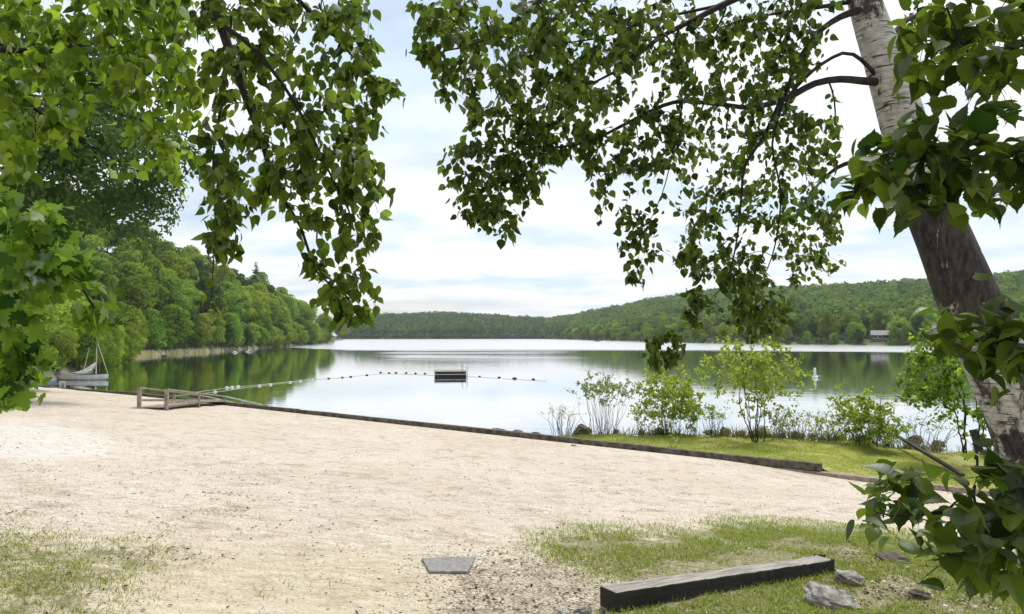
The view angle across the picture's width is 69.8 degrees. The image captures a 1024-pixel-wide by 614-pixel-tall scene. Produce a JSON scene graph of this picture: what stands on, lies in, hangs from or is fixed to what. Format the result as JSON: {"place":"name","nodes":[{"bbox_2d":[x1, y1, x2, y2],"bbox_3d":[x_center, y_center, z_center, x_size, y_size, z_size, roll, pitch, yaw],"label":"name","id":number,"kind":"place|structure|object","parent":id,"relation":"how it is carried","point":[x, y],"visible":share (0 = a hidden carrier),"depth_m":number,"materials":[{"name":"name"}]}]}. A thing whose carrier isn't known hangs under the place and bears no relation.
{"place":"outdoors","nodes":[
{"label":"outdoors","id":0,"kind":"place"},
{"bbox_2d":[25,250,927,379],"bbox_3d":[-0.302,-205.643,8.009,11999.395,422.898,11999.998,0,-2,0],"label":"ground","id":1,"kind":"structure","parent":0,"point":[191,346],"depth_m":298.18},
{"bbox_2d":[3,243,89,377],"bbox_3d":[-28.410,-0.309,40.059,10.509,11.454,10.137,1,-3,-34],"label":"ash tree","id":2,"kind":"object","parent":1,"relation":"on","point":[59,317],"visible":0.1,"depth_m":41.00,"materials":[{"name":"green plant"}]},
{"bbox_2d":[43,325,79,371],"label":"broadleaf tree","id":3,"kind":"object","parent":1,"relation":"on","point":[59,338],"visible":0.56,"depth_m":67.36,"materials":[{"name":"green plant"}]},
{"bbox_2d":[48,296,103,367],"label":"broadleaf tree","id":4,"kind":"object","parent":1,"relation":"on","point":[80,341],"visible":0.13,"depth_m":74.08,"materials":[{"name":"green plant"}]},
{"bbox_2d":[64,303,107,370],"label":"broadleaf tree","id":5,"kind":"object","parent":1,"relation":"on","point":[91,358],"visible":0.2,"depth_m":76.10,"materials":[{"name":"green plant"}]},
{"bbox_2d":[79,233,108,281],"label":"broadleaf tree","id":6,"kind":"object","parent":1,"relation":"on","point":[95,242],"visible":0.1,"depth_m":163.84,"materials":[{"name":"green plant"}]},
{"bbox_2d":[79,258,119,301],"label":"broadleaf tree","id":7,"kind":"object","parent":1,"relation":"on","point":[105,281],"visible":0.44,"depth_m":150.25,"materials":[{"name":"green plant"}]},
{"bbox_2d":[0,8,201,267],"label":"oak tree","id":8,"kind":"object","parent":1,"relation":"on","point":[133,197],"visible":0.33,"depth_m":28.77,"materials":[{"name":"green plant"}]},
{"bbox_2d":[81,325,121,362],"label":"broadleaf tree","id":9,"kind":"object","parent":1,"relation":"on","point":[107,331],"visible":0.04,"depth_m":84.43,"materials":[{"name":"green plant"}]},
{"bbox_2d":[90,222,114,254],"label":"broadleaf tree","id":10,"kind":"object","parent":1,"relation":"on","point":[104,238],"visible":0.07,"depth_m":207.51,"materials":[{"name":"green plant"}]},
{"bbox_2d":[88,302,123,369],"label":"broadleaf tree","id":11,"kind":"object","parent":1,"relation":"on","point":[112,346],"visible":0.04,"depth_m":87.21,"materials":[{"name":"green plant"}]},
{"bbox_2d":[97,302,125,367],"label":"broadleaf tree","id":12,"kind":"object","parent":1,"relation":"on","point":[122,333],"visible":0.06,"depth_m":91.84,"materials":[{"name":"green plant"}]},
{"bbox_2d":[99,335,125,366],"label":"broadleaf tree","id":13,"kind":"object","parent":1,"relation":"on","point":[119,350],"visible":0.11,"depth_m":95.38,"materials":[{"name":"green plant"}]},
{"bbox_2d":[99,250,145,288],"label":"broadleaf tree","id":14,"kind":"object","parent":1,"relation":"on","point":[134,258],"visible":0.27,"depth_m":174.21,"materials":[{"name":"green plant"}]},
{"bbox_2d":[109,245,142,267],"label":"broadleaf tree","id":15,"kind":"object","parent":1,"relation":"on","point":[122,248],"visible":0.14,"depth_m":184.49,"materials":[{"name":"green plant"}]},
{"bbox_2d":[110,223,147,253],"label":"broadleaf tree","id":16,"kind":"object","parent":1,"relation":"on","point":[123,236],"visible":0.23,"depth_m":214.17,"materials":[{"name":"green plant"}]},
{"bbox_2d":[114,301,147,352],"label":"broadleaf tree","id":17,"kind":"object","parent":1,"relation":"on","point":[121,304],"visible":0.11,"depth_m":122.48,"materials":[{"name":"green plant"}]},
{"bbox_2d":[121,312,141,361],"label":"broadleaf tree","id":18,"kind":"object","parent":1,"relation":"on","point":[132,334],"visible":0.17,"depth_m":112.85,"materials":[{"name":"green plant"}]},
{"bbox_2d":[107,261,160,310],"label":"broadleaf tree","id":19,"kind":"object","parent":1,"relation":"on","point":[132,289],"visible":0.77,"depth_m":162.32,"materials":[{"name":"green plant"}]},
{"bbox_2d":[120,240,156,262],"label":"broadleaf tree","id":20,"kind":"object","parent":1,"relation":"on","point":[146,255],"visible":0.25,"depth_m":194.59,"materials":[{"name":"green plant"}]},
{"bbox_2d":[120,223,161,254],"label":"broadleaf tree","id":21,"kind":"object","parent":1,"relation":"on","point":[148,232],"visible":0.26,"depth_m":228.26,"materials":[{"name":"green plant"}]},
{"bbox_2d":[114,258,169,310],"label":"broadleaf tree","id":22,"kind":"object","parent":1,"relation":"on","point":[153,266],"visible":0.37,"depth_m":172.29,"materials":[{"name":"green plant"}]},
{"bbox_2d":[141,308,167,349],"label":"broadleaf tree","id":23,"kind":"object","parent":1,"relation":"on","point":[153,329],"visible":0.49,"depth_m":151.57,"materials":[{"name":"green plant"}]},
{"bbox_2d":[148,330,167,350],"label":"broadleaf tree","id":24,"kind":"object","parent":1,"relation":"on","point":[157,345],"visible":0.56,"depth_m":155.56,"materials":[{"name":"green plant"}]},
{"bbox_2d":[158,327,177,349],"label":"broadleaf tree","id":25,"kind":"object","parent":1,"relation":"on","point":[169,342],"visible":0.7,"depth_m":160.77,"materials":[{"name":"green plant"}]},
{"bbox_2d":[149,273,193,318],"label":"broadleaf tree","id":26,"kind":"object","parent":1,"relation":"on","point":[180,301],"visible":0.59,"depth_m":178.92,"materials":[{"name":"green plant"}]},
{"bbox_2d":[154,240,189,274],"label":"broadleaf tree","id":27,"kind":"object","parent":1,"relation":"on","point":[170,245],"visible":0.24,"depth_m":225.97,"materials":[{"name":"green plant"}]},
{"bbox_2d":[157,250,194,296],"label":"broadleaf tree","id":28,"kind":"object","parent":1,"relation":"on","point":[168,259],"visible":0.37,"depth_m":203.73,"materials":[{"name":"green plant"}]},
{"bbox_2d":[160,304,194,349],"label":"broadleaf tree","id":29,"kind":"object","parent":1,"relation":"on","point":[179,327],"visible":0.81,"depth_m":164.64,"materials":[{"name":"green plant"}]},
{"bbox_2d":[99,346,255,366],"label":"reeds","id":30,"kind":"object","parent":1,"relation":"on","point":[155,352],"visible":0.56,"depth_m":163.36,"materials":[{"name":"plant"}]},
{"bbox_2d":[163,255,198,287],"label":"broadleaf tree","id":31,"kind":"object","parent":1,"relation":"on","point":[191,271],"visible":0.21,"depth_m":218.65,"materials":[{"name":"green plant"}]},
{"bbox_2d":[172,308,200,348],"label":"broadleaf tree","id":32,"kind":"object","parent":1,"relation":"on","point":[193,317],"visible":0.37,"depth_m":170.33,"materials":[{"name":"green plant"}]},
{"bbox_2d":[170,283,203,309],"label":"broadleaf tree","id":33,"kind":"object","parent":1,"relation":"on","point":[189,291],"visible":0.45,"depth_m":195.07,"materials":[{"name":"green plant"}]},
{"bbox_2d":[186,321,207,348],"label":"broadleaf tree","id":34,"kind":"object","parent":1,"relation":"on","point":[198,339],"visible":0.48,"depth_m":175.61,"materials":[{"name":"green plant"}]},
{"bbox_2d":[188,258,212,283],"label":"broadleaf tree","id":35,"kind":"object","parent":1,"relation":"on","point":[205,268],"visible":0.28,"depth_m":240.59,"materials":[{"name":"green plant"}]},
{"bbox_2d":[195,313,215,348],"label":"broadleaf tree","id":36,"kind":"object","parent":1,"relation":"on","point":[201,316],"visible":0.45,"depth_m":178.54,"materials":[{"name":"green plant"}]},
{"bbox_2d":[191,277,225,321],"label":"broadleaf tree","id":37,"kind":"object","parent":1,"relation":"on","point":[203,288],"visible":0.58,"depth_m":208.70,"materials":[{"name":"green plant"}]},
{"bbox_2d":[203,309,225,346],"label":"broadleaf tree","id":38,"kind":"object","parent":1,"relation":"on","point":[216,324],"visible":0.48,"depth_m":185.54,"materials":[{"name":"green plant"}]},
{"bbox_2d":[198,284,231,320],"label":"broadleaf tree","id":39,"kind":"object","parent":1,"relation":"on","point":[228,302],"visible":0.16,"depth_m":221.95,"materials":[{"name":"green plant"}]},
{"bbox_2d":[210,265,240,286],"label":"broadleaf tree","id":40,"kind":"object","parent":1,"relation":"on","point":[220,273],"visible":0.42,"depth_m":265.72,"materials":[{"name":"green plant"}]},
{"bbox_2d":[218,322,235,349],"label":"broadleaf tree","id":41,"kind":"object","parent":1,"relation":"on","point":[228,332],"visible":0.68,"depth_m":195.42,"materials":[{"name":"green plant"}]},
{"bbox_2d":[220,312,246,347],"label":"broadleaf tree","id":42,"kind":"object","parent":1,"relation":"on","point":[232,320],"visible":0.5,"depth_m":200.63,"materials":[{"name":"green plant"}]},
{"bbox_2d":[221,290,245,320],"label":"broadleaf tree","id":43,"kind":"object","parent":1,"relation":"on","point":[240,311],"visible":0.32,"depth_m":229.76,"materials":[{"name":"green plant"}]},
{"bbox_2d":[231,289,255,320],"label":"broadleaf tree","id":44,"kind":"object","parent":1,"relation":"on","point":[246,298],"visible":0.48,"depth_m":238.93,"materials":[{"name":"green plant"}]},
{"bbox_2d":[227,284,259,321],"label":"broadleaf tree","id":45,"kind":"object","parent":1,"relation":"on","point":[254,296],"visible":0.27,"depth_m":246.69,"materials":[{"name":"green plant"}]},
{"bbox_2d":[246,322,261,345],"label":"broadleaf tree","id":46,"kind":"object","parent":1,"relation":"on","point":[256,334],"visible":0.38,"depth_m":224.67,"materials":[{"name":"green plant"}]},
{"bbox_2d":[242,286,266,323],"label":"broadleaf tree","id":47,"kind":"object","parent":1,"relation":"on","point":[259,313],"visible":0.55,"depth_m":254.36,"materials":[{"name":"green plant"}]},
{"bbox_2d":[252,292,271,322],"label":"broadleaf tree","id":48,"kind":"object","parent":1,"relation":"on","point":[267,306],"visible":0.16,"depth_m":267.78,"materials":[{"name":"green plant"}]},
{"bbox_2d":[254,317,275,347],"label":"broadleaf tree","id":49,"kind":"object","parent":1,"relation":"on","point":[267,323],"visible":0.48,"depth_m":240.00,"materials":[{"name":"green plant"}]},
{"bbox_2d":[255,294,283,322],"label":"broadleaf tree","id":50,"kind":"object","parent":1,"relation":"on","point":[276,308],"visible":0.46,"depth_m":273.30,"materials":[{"name":"green plant"}]},
{"bbox_2d":[267,292,287,324],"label":"broadleaf tree","id":51,"kind":"object","parent":1,"relation":"on","point":[272,295],"visible":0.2,"depth_m":290.80,"materials":[{"name":"green plant"}]},
{"bbox_2d":[278,296,299,321],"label":"broadleaf tree","id":52,"kind":"object","parent":1,"relation":"on","point":[291,305],"visible":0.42,"depth_m":320.75,"materials":[{"name":"green plant"}]},
{"bbox_2d":[293,305,311,325],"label":"broadleaf tree","id":53,"kind":"object","parent":1,"relation":"on","point":[306,315],"visible":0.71,"depth_m":356.37,"materials":[{"name":"green plant"}]},
{"bbox_2d":[334,269,1023,345],"bbox_3d":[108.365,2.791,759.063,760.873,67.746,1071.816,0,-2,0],"label":"woodland","id":54,"kind":"object","parent":1,"relation":"on","point":[894,297],"visible":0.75,"depth_m":620.71,"materials":[{"name":"plant"}]},
{"bbox_2d":[697,317,715,337],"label":"broadleaf tree","id":55,"kind":"object","parent":1,"relation":"on","point":[706,321],"visible":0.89,"depth_m":390.47,"materials":[{"name":"green plant"}]},
{"bbox_2d":[788,314,809,336],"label":"broadleaf tree","id":56,"kind":"object","parent":1,"relation":"on","point":[798,320],"visible":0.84,"depth_m":334.84,"materials":[{"name":"green plant"}]},
{"bbox_2d":[816,310,839,340],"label":"broadleaf tree","id":57,"kind":"object","parent":1,"relation":"on","point":[826,329],"visible":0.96,"depth_m":316.63,"materials":[{"name":"green plant"}]},
{"bbox_2d":[839,311,860,333],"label":"broadleaf tree","id":58,"kind":"object","parent":1,"relation":"on","point":[848,318],"visible":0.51,"depth_m":327.20,"materials":[{"name":"green plant"}]},
{"bbox_2d":[845,321,866,339],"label":"broadleaf tree","id":59,"kind":"object","parent":1,"relation":"on","point":[852,327],"visible":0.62,"depth_m":308.91,"materials":[{"name":"green plant"}]},
{"bbox_2d":[868,308,889,331],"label":"broadleaf tree","id":60,"kind":"object","parent":1,"relation":"on","point":[877,313],"visible":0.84,"depth_m":322.38,"materials":[{"name":"green plant"}]},
{"bbox_2d":[871,328,891,341],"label":"lake house","id":61,"kind":"structure","parent":1,"relation":"on","point":[878,335],"depth_m":306.03,"materials":[{"name":"grey wood"}]},
{"bbox_2d":[886,315,912,340],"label":"broadleaf tree","id":62,"kind":"object","parent":1,"relation":"on","point":[894,332],"visible":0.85,"depth_m":298.74,"materials":[{"name":"green plant"}]},
{"bbox_2d":[911,313,930,335],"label":"broadleaf tree","id":63,"kind":"object","parent":1,"relation":"on","point":[915,324],"visible":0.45,"depth_m":299.25,"materials":[{"name":"green plant"}]},
{"bbox_2d":[919,313,939,331],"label":"broadleaf tree","id":64,"kind":"object","parent":1,"relation":"on","point":[925,323],"visible":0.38,"depth_m":284.25,"materials":[{"name":"green plant"}]},
{"bbox_2d":[291,526,723,613],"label":"gravel","id":65,"kind":"structure","parent":0,"point":[504,609],"depth_m":6.17,"materials":[{"name":"gravel"}]},
{"bbox_2d":[0,387,1019,613],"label":"sand","id":66,"kind":"structure","parent":0,"point":[272,442],"depth_m":9.91,"materials":[{"name":"sand"}]},
{"bbox_2d":[0,184,130,413],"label":"maple tree","id":67,"kind":"object","parent":66,"relation":"on","point":[35,279],"visible":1,"depth_m":2.67,"materials":[{"name":"green plant"}]},
{"bbox_2d":[0,0,214,200],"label":"young linden","id":68,"kind":"object","parent":66,"relation":"on","point":[135,59],"visible":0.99,"depth_m":3.50,"materials":[{"name":"green plant"}]},
{"bbox_2d":[0,521,227,613],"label":"grass","id":69,"kind":"structure","parent":66,"relation":"on","point":[43,574],"depth_m":5.75,"materials":[{"name":"plant"}]},
{"bbox_2d":[137,387,262,410],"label":"wooden railing","id":70,"kind":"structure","parent":66,"relation":"on","point":[170,403],"depth_m":31.44,"materials":[{"name":"grey wood"}]},
{"bbox_2d":[183,0,405,335],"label":"birch tree","id":71,"kind":"object","parent":66,"relation":"on","point":[351,151],"visible":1,"depth_m":3.09,"materials":[{"name":"green plant"}]},
{"bbox_2d":[422,557,475,573],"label":"paving slab","id":72,"kind":"structure","parent":66,"relation":"on","point":[448,565],"depth_m":6.60,"materials":[{"name":"concrete"}]},
{"bbox_2d":[0,425,1017,613],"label":"leaf litter","id":73,"kind":"object","parent":66,"relation":"on","point":[867,592],"visible":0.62,"depth_m":6.83,"materials":[{"name":"plant"}]},
{"bbox_2d":[0,473,1018,613],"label":"dry grass","id":74,"kind":"structure","parent":66,"relation":"on","point":[20,550],"depth_m":6.34,"materials":[{"name":"plant"}]},
{"bbox_2d":[43,386,990,496],"bbox_3d":[-12.756,5.328,34.420,93.048,1.432,2.321,-2,-3,36],"label":"timber edging","id":75,"kind":"object","parent":66,"relation":"on","point":[815,468],"visible":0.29,"depth_m":22.76,"materials":[{"name":"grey wood"}]},
{"bbox_2d":[405,0,1023,567],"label":"birch tree","id":76,"kind":"object","parent":66,"relation":"on","point":[953,260],"visible":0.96,"depth_m":4.91,"materials":[{"name":"green plant"}]},
{"bbox_2d":[600,554,835,612],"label":"railroad tie","id":77,"kind":"object","parent":66,"relation":"on","point":[650,591],"visible":0.86,"depth_m":6.20,"materials":[{"name":"grey wood"}]},
{"bbox_2d":[803,580,861,609],"bbox_3d":[2.684,2.449,6.136,0.477,0.187,0.287,8,15,20],"label":"boulder","id":78,"kind":"object","parent":66,"relation":"on","point":[818,594],"visible":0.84,"depth_m":6.09,"materials":[{"name":"stone"}]},
{"bbox_2d":[835,569,864,585],"bbox_3d":[3.164,2.549,6.869,0.177,0.150,0.243,1,-3,-29],"label":"boulder","id":79,"kind":"object","parent":66,"relation":"on","point":[852,577],"visible":0.85,"depth_m":6.84,"materials":[{"name":"stone"}]},
{"bbox_2d":[874,551,909,561],"bbox_3d":[4.112,2.739,7.928,0.379,0.167,0.174,-2,-3,34],"label":"boulder","id":80,"kind":"object","parent":66,"relation":"on","point":[888,556],"visible":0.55,"depth_m":7.93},
{"bbox_2d":[782,545,1019,613],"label":"wood chips","id":81,"kind":"object","parent":66,"relation":"on","point":[913,588],"visible":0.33,"depth_m":6.64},
{"bbox_2d":[902,589,931,599],"bbox_3d":[3.613,2.564,6.536,0.340,0.134,0.132,0,-2,-12],"label":"boulder","id":82,"kind":"object","parent":66,"relation":"on","point":[915,593],"visible":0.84,"depth_m":6.49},
{"bbox_2d":[830,0,1023,613],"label":"hazel bush","id":83,"kind":"object","parent":66,"relation":"on","point":[989,528],"visible":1,"depth_m":2.03,"materials":[{"name":"green plant"}]},
{"bbox_2d":[0,0,1023,335],"label":"sky","id":84,"kind":"structure","parent":0,"point":[561,262],"materials":[{"name":"white"}]},
{"bbox_2d":[52,339,993,471],"bbox_3d":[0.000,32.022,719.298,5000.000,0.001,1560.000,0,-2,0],"label":"lake water","id":85,"kind":"structure","parent":0,"point":[555,368],"depth_m":65.41,"materials":[{"name":"grey liquid"}]},
{"bbox_2d":[55,337,108,379],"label":"sailing dinghy","id":86,"kind":"object","parent":85,"relation":"on","point":[77,375],"visible":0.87,"depth_m":66.18,"materials":[{"name":"plastic"}]},
{"bbox_2d":[434,365,467,376],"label":"swim raft","id":87,"kind":"object","parent":85,"relation":"on","point":[449,373],"visible":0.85,"depth_m":70.92,"materials":[{"name":"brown wood"}]},
{"bbox_2d":[512,511,1022,613],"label":"grass","id":88,"kind":"structure","parent":0,"point":[857,538],"depth_m":7.55,"materials":[{"name":"plant"}]},
{"bbox_2d":[560,433,1002,488],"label":"lawn","id":89,"kind":"structure","parent":0,"point":[963,463],"depth_m":21.44,"materials":[{"name":"plant"}]},
{"bbox_2d":[537,402,585,435],"bbox_3d":[1.642,3.784,24.837,1.729,1.160,1.490,0,-2,0],"label":"bare shrub","id":90,"kind":"object","parent":89,"relation":"on","point":[559,417],"visible":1,"depth_m":24.86,"materials":[{"name":"grey plant"}]},
{"bbox_2d":[565,369,637,435],"bbox_3d":[3.280,3.224,25.040,2.300,2.294,2.663,1,-3,-33],"label":"shrub","id":91,"kind":"object","parent":89,"relation":"on","point":[600,390],"visible":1,"depth_m":24.99,"materials":[{"name":"green plant"}]},
{"bbox_2d":[624,399,655,435],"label":"shrub","id":92,"kind":"object","parent":89,"relation":"on","point":[639,416],"visible":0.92,"depth_m":24.79,"materials":[{"name":"green plant"}]},
{"bbox_2d":[635,361,707,436],"bbox_3d":[5.507,3.085,25.134,2.358,2.580,3.477,-1,-2,16],"label":"shrub","id":93,"kind":"object","parent":89,"relation":"on","point":[672,393],"visible":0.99,"depth_m":24.55,"materials":[{"name":"green plant"}]},
{"bbox_2d":[677,387,714,435],"bbox_3d":[6.051,3.549,24.918,1.572,1.636,1.022,-2,-3,41],"label":"shrub","id":94,"kind":"object","parent":89,"relation":"on","point":[694,419],"visible":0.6,"depth_m":24.77,"materials":[{"name":"green plant"}]},
{"bbox_2d":[693,402,732,437],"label":"bare shrub","id":95,"kind":"object","parent":89,"relation":"on","point":[722,415],"visible":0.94,"depth_m":24.55,"materials":[{"name":"green plant"}]},
{"bbox_2d":[698,327,815,442],"bbox_3d":[7.627,2.441,23.397,3.288,3.742,3.324,0,-2,0],"label":"sapling","id":96,"kind":"object","parent":89,"relation":"on","point":[763,358],"visible":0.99,"depth_m":23.13,"materials":[{"name":"green plant"}]},
{"bbox_2d":[555,421,994,453],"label":"bank weeds","id":97,"kind":"object","parent":89,"relation":"on","point":[723,433],"visible":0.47,"depth_m":24.21,"materials":[{"name":"plant"}]},
{"bbox_2d":[756,399,802,439],"bbox_3d":[8.729,3.678,23.807,1.675,1.322,1.538,-1,-3,33],"label":"shrub","id":98,"kind":"object","parent":89,"relation":"on","point":[780,428],"visible":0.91,"depth_m":23.80,"materials":[{"name":"green plant"}]},
{"bbox_2d":[777,410,827,439],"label":"bare shrub","id":99,"kind":"object","parent":89,"relation":"on","point":[808,418],"visible":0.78,"depth_m":23.94,"materials":[{"name":"grey plant"}]},
{"bbox_2d":[784,401,853,442],"bbox_3d":[9.915,3.647,23.345,1.871,1.321,1.606,1,-2,-18],"label":"shrub","id":100,"kind":"object","parent":89,"relation":"on","point":[816,418],"visible":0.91,"depth_m":23.34,"materials":[{"name":"green plant"}]},
{"bbox_2d":[825,379,900,448],"bbox_3d":[10.958,3.309,23.041,2.109,2.153,2.574,-1,-2,22],"label":"shrub","id":101,"kind":"object","parent":89,"relation":"on","point":[852,414],"visible":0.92,"depth_m":22.70,"materials":[{"name":"green plant"}]},
{"bbox_2d":[862,416,913,446],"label":"shrub","id":102,"kind":"object","parent":89,"relation":"on","point":[886,439],"visible":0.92,"depth_m":22.20,"materials":[{"name":"green plant"}]},
{"bbox_2d":[898,435,964,475],"bbox_3d":[11.651,4.117,20.641,0.110,0.349,5.056,0,-2,11],"label":"plank","id":103,"kind":"object","parent":89,"relation":"on","point":[939,461],"visible":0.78,"depth_m":19.99,"materials":[{"name":"black wood"}]},
{"bbox_2d":[894,410,969,451],"bbox_3d":[12.391,3.650,21.667,2.178,1.184,2.725,0,-2,0],"label":"bare shrub","id":104,"kind":"object","parent":89,"relation":"on","point":[934,437],"visible":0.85,"depth_m":21.63,"materials":[{"name":"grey plant"}]},
{"bbox_2d":[888,313,986,459],"bbox_3d":[11.800,1.992,20.284,2.624,4.398,2.353,1,-2,-23],"label":"sapling","id":105,"kind":"object","parent":89,"relation":"on","point":[942,387],"visible":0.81,"depth_m":20.11,"materials":[{"name":"green plant"}]},
{"bbox_2d":[969,429,995,465],"bbox_3d":[12.723,3.794,19.616,0.580,0.965,0.710,2,-3,-35],"label":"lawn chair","id":106,"kind":"object","parent":89,"relation":"on","point":[974,433],"visible":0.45,"depth_m":19.76,"materials":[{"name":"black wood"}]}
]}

